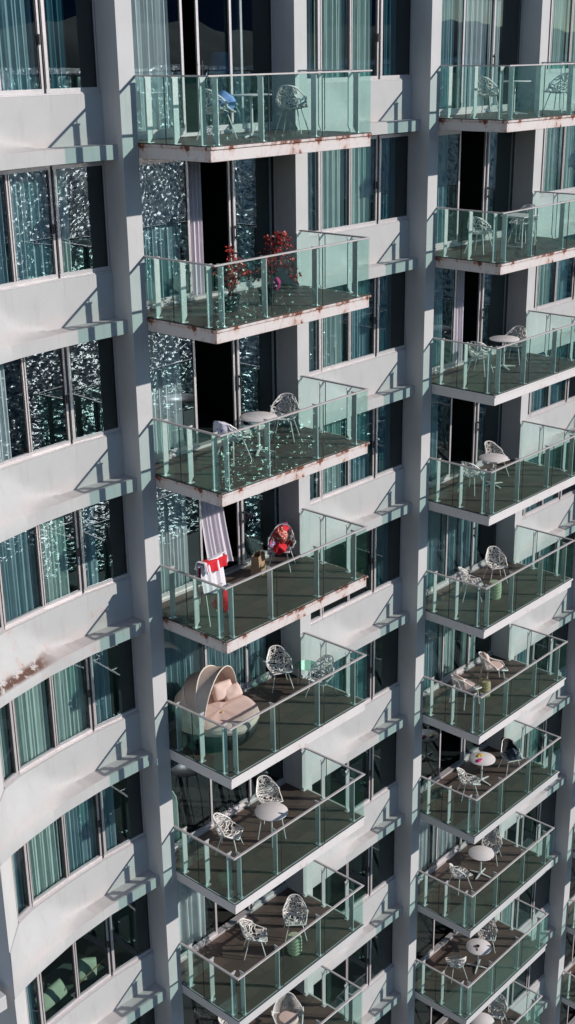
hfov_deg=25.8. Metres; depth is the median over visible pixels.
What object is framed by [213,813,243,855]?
lattice chair
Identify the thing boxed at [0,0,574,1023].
apartment tower
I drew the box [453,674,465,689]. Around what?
back cushion
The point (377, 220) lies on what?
window
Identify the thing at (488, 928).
lattice chair
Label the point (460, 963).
lattice chair
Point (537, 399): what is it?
curtain
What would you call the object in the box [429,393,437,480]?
curtain
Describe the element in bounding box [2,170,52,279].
curtain
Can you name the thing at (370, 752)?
window
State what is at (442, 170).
curtain
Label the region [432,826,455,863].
curtain
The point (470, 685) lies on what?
woven armchair
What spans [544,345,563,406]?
curtain
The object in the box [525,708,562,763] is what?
window
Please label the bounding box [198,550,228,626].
drying rack
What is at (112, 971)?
window
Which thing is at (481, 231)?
lattice chair
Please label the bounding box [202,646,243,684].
curtain
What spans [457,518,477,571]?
curtain
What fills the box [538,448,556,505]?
curtain
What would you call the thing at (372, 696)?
window
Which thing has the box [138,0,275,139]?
sliding door
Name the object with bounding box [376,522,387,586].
curtain
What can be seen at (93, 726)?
window
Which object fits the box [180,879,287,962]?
sliding door
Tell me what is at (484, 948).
pedestal table
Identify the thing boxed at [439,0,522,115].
sliding door
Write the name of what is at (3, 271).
curtain
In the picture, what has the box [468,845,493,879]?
pedestal table
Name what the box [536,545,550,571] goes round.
curtain
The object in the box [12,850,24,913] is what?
curtain
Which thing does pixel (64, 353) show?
window
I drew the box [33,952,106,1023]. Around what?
bed
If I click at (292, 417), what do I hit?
lattice chair
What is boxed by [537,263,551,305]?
curtain
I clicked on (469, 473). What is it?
lattice chair
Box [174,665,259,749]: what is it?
canopy daybed
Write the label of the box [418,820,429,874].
curtain
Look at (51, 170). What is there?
window
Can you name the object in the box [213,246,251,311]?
potted plant
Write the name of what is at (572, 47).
curtain
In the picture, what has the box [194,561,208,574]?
towel
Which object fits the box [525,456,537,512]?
curtain
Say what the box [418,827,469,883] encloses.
sliding door
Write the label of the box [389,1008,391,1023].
window
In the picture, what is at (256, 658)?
curtain
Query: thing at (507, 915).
curtain
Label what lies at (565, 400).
window
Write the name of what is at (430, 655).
curtain
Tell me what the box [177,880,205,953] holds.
curtain
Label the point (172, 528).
curtain
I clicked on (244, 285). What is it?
sliding door
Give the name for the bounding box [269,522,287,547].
printed cloth
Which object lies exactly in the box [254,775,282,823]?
lattice chair
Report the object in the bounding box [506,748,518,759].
dark bag
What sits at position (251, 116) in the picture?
pedestal table
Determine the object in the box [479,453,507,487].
pedestal table
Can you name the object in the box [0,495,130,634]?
window
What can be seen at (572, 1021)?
sliding door
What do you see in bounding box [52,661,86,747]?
curtain
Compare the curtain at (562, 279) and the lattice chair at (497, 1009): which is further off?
the lattice chair at (497, 1009)
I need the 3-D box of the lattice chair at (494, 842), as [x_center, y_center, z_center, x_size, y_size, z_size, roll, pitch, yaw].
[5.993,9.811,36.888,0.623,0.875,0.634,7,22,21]
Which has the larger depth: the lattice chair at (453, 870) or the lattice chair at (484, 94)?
the lattice chair at (453, 870)
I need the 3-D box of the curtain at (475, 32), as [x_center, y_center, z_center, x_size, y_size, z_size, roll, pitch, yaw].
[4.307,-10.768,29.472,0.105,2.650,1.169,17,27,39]
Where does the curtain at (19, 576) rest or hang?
hanging from the apartment tower
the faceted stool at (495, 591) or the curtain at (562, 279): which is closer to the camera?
the faceted stool at (495, 591)
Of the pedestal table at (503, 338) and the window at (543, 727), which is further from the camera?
the window at (543, 727)
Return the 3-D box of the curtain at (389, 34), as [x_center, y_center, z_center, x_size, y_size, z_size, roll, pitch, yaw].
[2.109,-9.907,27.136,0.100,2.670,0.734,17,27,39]
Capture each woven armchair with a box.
[271,992,303,1023]
[449,674,481,709]
[478,652,507,678]
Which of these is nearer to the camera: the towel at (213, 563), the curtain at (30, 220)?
the curtain at (30, 220)
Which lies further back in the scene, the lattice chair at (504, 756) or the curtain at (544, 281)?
the lattice chair at (504, 756)
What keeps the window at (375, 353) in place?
in the apartment tower
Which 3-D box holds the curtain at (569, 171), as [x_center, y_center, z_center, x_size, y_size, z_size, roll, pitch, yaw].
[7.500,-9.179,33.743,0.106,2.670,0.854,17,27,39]
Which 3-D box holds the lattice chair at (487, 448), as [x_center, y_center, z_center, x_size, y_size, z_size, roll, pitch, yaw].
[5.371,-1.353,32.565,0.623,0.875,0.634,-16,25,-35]
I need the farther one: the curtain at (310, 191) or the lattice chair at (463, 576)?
the lattice chair at (463, 576)
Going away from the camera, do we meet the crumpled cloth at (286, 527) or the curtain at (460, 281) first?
the crumpled cloth at (286, 527)
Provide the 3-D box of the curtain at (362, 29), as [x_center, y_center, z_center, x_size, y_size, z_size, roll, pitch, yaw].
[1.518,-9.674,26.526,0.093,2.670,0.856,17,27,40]
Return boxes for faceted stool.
[287,932,301,955]
[478,678,490,697]
[489,580,501,599]
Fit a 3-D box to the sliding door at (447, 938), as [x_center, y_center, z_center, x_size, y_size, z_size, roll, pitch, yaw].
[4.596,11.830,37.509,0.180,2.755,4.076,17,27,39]
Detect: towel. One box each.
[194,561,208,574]
[196,553,225,593]
[198,554,226,577]
[210,90,235,115]
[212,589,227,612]
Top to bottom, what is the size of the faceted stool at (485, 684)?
0.452 m
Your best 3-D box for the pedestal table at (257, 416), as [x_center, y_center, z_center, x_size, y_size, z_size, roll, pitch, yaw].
[-0.572,-1.543,24.930,0.740,0.731,0.740,10,23,27]
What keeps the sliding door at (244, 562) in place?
in the apartment tower
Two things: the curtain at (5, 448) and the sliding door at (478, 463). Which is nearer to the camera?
the curtain at (5, 448)
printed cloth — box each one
[213,421,239,437]
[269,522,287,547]
[284,540,293,548]
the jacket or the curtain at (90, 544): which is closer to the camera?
the curtain at (90, 544)
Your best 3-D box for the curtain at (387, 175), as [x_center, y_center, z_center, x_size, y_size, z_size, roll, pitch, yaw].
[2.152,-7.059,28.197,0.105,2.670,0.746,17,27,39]
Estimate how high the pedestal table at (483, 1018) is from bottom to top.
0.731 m
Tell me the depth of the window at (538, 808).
41.08 m
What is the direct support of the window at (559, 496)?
in the apartment tower
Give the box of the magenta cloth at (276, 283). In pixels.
[273,277,280,289]
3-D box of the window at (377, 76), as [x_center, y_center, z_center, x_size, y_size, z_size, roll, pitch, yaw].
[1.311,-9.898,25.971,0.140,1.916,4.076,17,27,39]
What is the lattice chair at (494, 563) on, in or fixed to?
on the apartment tower
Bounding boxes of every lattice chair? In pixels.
[196,88,236,139]
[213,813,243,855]
[218,422,251,465]
[218,1017,227,1023]
[239,918,266,959]
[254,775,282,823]
[265,645,293,692]
[267,524,295,572]
[270,393,299,441]
[275,85,308,133]
[282,894,307,941]
[305,654,337,703]
[445,955,466,982]
[448,863,472,894]
[456,767,480,801]
[457,461,485,495]
[458,567,482,602]
[464,216,492,254]
[467,341,493,376]
[470,76,501,117]
[477,919,497,951]
[481,828,502,865]
[483,441,509,479]
[483,546,507,582]
[488,994,507,1023]
[498,738,522,775]
[501,326,527,364]
[507,204,536,242]
[543,73,572,112]
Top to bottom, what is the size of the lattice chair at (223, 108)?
0.875 m
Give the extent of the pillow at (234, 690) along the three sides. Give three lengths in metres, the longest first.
0.440 x 0.300 x 0.173 m
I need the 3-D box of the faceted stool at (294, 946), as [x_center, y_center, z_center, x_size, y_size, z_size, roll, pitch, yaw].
[0.160,9.894,28.799,0.333,0.452,0.333,6,21,19]
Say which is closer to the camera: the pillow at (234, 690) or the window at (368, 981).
the pillow at (234, 690)
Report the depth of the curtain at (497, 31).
30.05 m
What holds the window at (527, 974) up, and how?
in the apartment tower
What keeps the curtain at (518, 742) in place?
hanging from the apartment tower
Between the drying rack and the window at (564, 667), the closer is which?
the drying rack
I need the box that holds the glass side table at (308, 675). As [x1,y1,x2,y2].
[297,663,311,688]
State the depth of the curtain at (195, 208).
24.10 m
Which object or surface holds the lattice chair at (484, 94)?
on the apartment tower
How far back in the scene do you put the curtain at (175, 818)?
27.62 m
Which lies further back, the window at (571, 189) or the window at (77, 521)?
the window at (571, 189)
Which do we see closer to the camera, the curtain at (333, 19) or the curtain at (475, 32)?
the curtain at (333, 19)
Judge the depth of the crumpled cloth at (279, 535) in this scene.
26.43 m
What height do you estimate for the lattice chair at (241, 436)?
0.875 m
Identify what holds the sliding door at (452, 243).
in the apartment tower
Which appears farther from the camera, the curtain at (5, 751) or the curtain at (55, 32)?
the curtain at (5, 751)
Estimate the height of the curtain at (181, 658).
2.650 m
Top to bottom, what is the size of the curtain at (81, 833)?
2.670 m
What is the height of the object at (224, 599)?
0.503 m
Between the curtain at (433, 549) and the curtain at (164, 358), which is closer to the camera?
the curtain at (164, 358)
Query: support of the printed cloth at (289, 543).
on the lattice chair at (293, 542)
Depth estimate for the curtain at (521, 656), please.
38.06 m
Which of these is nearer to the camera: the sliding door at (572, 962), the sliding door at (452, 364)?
the sliding door at (452, 364)
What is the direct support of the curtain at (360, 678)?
hanging from the apartment tower
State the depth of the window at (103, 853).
25.25 m
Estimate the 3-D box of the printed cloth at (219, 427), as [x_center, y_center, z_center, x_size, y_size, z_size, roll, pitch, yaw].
[-1.213,-1.603,24.156,0.488,0.359,0.401,17,27,39]
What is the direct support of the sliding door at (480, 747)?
in the apartment tower
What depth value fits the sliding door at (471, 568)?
33.89 m
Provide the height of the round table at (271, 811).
0.737 m
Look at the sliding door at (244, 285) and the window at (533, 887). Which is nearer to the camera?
the sliding door at (244, 285)
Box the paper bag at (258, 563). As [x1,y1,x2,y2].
[251,549,265,577]
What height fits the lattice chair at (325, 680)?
0.875 m
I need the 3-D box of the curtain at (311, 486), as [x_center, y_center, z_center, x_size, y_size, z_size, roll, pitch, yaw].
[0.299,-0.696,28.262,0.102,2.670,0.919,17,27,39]
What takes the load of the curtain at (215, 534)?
hanging from the apartment tower
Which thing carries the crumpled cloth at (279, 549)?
on the lattice chair at (293, 542)
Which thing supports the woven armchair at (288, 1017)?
on the apartment tower
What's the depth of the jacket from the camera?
35.95 m
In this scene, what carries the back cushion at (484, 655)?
on the woven armchair at (497, 665)
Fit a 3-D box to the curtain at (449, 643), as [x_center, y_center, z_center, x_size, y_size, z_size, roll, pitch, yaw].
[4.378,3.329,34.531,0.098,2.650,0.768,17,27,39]
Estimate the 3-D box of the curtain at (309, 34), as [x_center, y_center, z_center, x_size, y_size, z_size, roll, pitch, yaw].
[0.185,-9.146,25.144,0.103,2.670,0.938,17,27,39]
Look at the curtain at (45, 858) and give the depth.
24.82 m
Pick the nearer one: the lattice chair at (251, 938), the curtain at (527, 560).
the lattice chair at (251, 938)
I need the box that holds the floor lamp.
[208,52,229,125]
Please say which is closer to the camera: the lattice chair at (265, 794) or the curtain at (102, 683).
the curtain at (102, 683)
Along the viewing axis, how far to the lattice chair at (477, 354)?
30.43 m
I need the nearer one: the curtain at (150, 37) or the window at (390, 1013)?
the curtain at (150, 37)
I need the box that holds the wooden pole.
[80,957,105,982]
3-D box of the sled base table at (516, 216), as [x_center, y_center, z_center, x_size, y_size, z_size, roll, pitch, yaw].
[5.565,-6.767,30.198,0.660,0.725,0.660,17,27,39]
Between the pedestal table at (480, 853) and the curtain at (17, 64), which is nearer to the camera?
the curtain at (17, 64)
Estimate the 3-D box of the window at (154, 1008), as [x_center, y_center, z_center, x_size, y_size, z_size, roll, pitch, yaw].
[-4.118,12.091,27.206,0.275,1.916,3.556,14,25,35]
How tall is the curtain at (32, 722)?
2.670 m
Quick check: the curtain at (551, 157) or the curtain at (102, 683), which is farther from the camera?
the curtain at (551, 157)
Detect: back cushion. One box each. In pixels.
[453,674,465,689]
[482,651,490,667]
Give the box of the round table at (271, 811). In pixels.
[255,802,287,847]
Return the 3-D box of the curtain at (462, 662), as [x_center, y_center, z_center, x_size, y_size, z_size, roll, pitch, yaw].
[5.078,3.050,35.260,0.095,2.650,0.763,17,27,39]
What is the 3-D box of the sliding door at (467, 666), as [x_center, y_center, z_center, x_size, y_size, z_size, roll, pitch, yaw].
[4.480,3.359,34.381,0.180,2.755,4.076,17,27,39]
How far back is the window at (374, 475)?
29.65 m
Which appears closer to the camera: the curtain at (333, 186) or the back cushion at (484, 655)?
the curtain at (333, 186)
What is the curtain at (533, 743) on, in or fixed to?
hanging from the apartment tower
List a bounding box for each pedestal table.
[231,93,271,137]
[240,411,276,456]
[466,938,490,973]
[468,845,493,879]
[469,752,495,784]
[471,1012,493,1023]
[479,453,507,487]
[489,335,519,369]
[498,80,530,114]
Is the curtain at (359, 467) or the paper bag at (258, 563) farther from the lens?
the curtain at (359, 467)
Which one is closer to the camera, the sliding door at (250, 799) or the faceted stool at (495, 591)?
the sliding door at (250, 799)
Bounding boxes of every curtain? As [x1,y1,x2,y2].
[0,0,36,90]
[0,193,8,283]
[0,363,11,461]
[0,528,38,621]
[0,705,11,779]
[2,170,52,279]
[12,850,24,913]
[14,681,50,765]
[26,982,36,1023]
[28,820,61,898]
[40,515,69,602]
[44,0,68,88]
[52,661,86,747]
[57,169,71,272]
[58,796,96,877]
[82,505,98,585]
[93,649,111,723]
[103,785,116,850]
[131,0,172,130]
[139,162,179,300]
[148,331,183,454]
[156,487,188,593]
[163,627,198,722]
[170,759,179,841]
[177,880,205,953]
[188,161,204,294]
[201,501,233,562]
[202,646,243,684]
[248,636,265,680]
[306,0,312,78]
[308,152,311,230]
[309,321,313,371]
[310,473,313,498]
[314,0,344,77]
[315,149,343,230]
[316,285,342,369]
[316,419,342,496]
[317,658,342,690]
[344,645,366,698]
[345,0,371,76]
[345,139,370,224]
[345,410,368,484]
[351,279,369,358]
[372,137,394,220]
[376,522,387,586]
[377,403,389,472]
[379,274,391,351]
[382,0,395,75]
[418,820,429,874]
[423,619,437,690]
[426,510,439,588]
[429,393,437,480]
[432,267,442,366]
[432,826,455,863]
[436,135,448,242]
[437,624,454,680]
[439,0,454,108]
[440,514,456,580]
[450,270,464,361]
[455,0,487,107]
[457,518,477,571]
[459,632,475,666]
[485,0,500,105]
[502,903,511,924]
[514,738,520,754]
[517,649,526,663]
[523,555,531,566]
[523,725,538,761]
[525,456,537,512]
[531,352,544,411]
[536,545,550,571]
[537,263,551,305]
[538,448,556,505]
[544,127,558,191]
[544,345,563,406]
[550,0,566,68]
[550,235,569,301]
[557,126,574,189]
[564,0,574,67]
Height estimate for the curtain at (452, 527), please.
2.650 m
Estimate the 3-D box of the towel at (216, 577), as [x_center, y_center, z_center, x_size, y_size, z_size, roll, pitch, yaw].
[-1.460,1.280,24.384,0.320,0.795,0.800,11,23,28]
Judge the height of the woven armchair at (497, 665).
0.911 m
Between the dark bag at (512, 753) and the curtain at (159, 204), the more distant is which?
the dark bag at (512, 753)
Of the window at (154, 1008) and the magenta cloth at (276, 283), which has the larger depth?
the window at (154, 1008)
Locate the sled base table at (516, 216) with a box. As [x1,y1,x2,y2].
[501,213,538,247]
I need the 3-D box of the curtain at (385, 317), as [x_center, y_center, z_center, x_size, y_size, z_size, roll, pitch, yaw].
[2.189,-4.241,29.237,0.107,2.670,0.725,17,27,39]
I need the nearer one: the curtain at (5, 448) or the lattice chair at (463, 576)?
the curtain at (5, 448)
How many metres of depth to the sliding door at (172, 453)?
25.70 m
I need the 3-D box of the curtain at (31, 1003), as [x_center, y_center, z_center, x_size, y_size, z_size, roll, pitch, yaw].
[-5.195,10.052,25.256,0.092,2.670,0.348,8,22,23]
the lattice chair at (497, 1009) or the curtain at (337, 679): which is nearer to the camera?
the curtain at (337, 679)
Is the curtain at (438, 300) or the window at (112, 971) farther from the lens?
the curtain at (438, 300)
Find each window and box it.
[0,0,100,97]
[0,161,111,291]
[0,337,121,469]
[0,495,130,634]
[0,638,138,787]
[11,770,145,922]
[25,893,152,1023]
[152,1007,155,1023]
[307,0,411,83]
[308,132,409,236]
[309,271,406,376]
[310,399,403,504]
[311,516,401,624]
[318,627,399,704]
[319,730,397,811]
[319,828,395,913]
[320,921,393,1010]
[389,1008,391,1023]
[495,942,546,1007]
[500,867,551,930]
[504,789,557,849]
[514,621,569,673]
[520,532,574,582]
[522,445,574,519]
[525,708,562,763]
[528,343,574,417]
[533,234,574,310]
[540,126,574,196]
[547,0,574,72]
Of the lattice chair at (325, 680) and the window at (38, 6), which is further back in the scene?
the lattice chair at (325, 680)
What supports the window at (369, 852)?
in the apartment tower
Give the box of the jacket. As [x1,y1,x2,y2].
[500,737,517,756]
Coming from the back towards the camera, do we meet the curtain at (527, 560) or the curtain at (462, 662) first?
the curtain at (527, 560)
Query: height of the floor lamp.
1.450 m
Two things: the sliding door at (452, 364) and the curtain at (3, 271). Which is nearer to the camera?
the curtain at (3, 271)
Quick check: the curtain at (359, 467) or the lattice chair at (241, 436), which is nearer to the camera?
the lattice chair at (241, 436)
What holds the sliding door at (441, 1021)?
in the apartment tower
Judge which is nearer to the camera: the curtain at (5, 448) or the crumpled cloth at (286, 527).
the curtain at (5, 448)
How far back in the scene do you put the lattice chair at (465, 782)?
34.54 m
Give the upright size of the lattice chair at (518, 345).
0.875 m
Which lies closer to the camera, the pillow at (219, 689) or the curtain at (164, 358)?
the curtain at (164, 358)
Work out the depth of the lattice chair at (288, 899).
29.37 m
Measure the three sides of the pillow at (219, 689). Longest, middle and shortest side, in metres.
0.540 x 0.380 x 0.196 m
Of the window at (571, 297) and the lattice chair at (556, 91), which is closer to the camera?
the lattice chair at (556, 91)
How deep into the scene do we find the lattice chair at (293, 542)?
26.95 m
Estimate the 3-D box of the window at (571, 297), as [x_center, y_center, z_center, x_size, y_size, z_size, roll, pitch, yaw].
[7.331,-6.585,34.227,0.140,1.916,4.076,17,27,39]
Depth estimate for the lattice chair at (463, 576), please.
32.45 m
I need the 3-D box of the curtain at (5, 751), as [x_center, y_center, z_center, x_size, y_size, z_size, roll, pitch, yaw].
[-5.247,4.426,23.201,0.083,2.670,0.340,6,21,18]
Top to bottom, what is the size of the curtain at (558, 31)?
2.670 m
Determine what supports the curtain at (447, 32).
hanging from the apartment tower
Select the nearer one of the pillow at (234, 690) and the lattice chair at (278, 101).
the lattice chair at (278, 101)
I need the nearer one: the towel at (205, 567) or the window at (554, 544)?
the towel at (205, 567)
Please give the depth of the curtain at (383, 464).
30.25 m
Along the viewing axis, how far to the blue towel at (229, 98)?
21.94 m
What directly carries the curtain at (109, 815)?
hanging from the apartment tower
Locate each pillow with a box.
[34,978,67,1012]
[78,957,96,981]
[212,679,231,701]
[224,682,242,700]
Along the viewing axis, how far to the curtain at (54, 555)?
23.36 m
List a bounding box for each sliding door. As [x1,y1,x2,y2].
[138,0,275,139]
[139,156,276,309]
[155,330,280,462]
[162,486,280,602]
[168,627,283,730]
[175,758,285,850]
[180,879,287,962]
[416,919,458,968]
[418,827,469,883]
[420,729,487,793]
[423,625,492,697]
[426,514,497,595]
[429,397,503,487]
[429,1007,449,1023]
[432,270,509,373]
[435,130,516,250]
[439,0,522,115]
[563,935,574,974]
[566,1005,574,1023]
[569,894,574,904]
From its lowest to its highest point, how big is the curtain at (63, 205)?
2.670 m
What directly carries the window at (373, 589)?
in the apartment tower
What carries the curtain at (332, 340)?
hanging from the apartment tower
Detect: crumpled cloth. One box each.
[271,527,287,543]
[273,543,286,554]
[278,525,288,530]
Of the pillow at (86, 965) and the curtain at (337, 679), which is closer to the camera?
the pillow at (86, 965)
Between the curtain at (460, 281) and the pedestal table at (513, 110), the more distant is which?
the curtain at (460, 281)
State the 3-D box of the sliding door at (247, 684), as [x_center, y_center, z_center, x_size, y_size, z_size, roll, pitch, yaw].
[-1.501,2.912,27.184,0.180,2.755,4.076,17,27,39]
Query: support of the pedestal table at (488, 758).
on the apartment tower
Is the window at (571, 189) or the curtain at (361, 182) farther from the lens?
the window at (571, 189)
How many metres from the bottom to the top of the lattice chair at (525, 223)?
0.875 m
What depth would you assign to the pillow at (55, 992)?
26.39 m
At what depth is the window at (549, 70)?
31.88 m
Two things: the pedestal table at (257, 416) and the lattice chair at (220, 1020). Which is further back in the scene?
the lattice chair at (220, 1020)
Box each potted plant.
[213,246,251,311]
[249,230,301,304]
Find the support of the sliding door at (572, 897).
in the apartment tower
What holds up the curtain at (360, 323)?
hanging from the apartment tower
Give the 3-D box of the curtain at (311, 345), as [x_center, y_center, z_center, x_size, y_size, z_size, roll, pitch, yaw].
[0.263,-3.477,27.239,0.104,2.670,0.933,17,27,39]
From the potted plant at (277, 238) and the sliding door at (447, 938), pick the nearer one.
the potted plant at (277, 238)
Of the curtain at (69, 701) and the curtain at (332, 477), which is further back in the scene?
the curtain at (332, 477)
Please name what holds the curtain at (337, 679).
hanging from the apartment tower

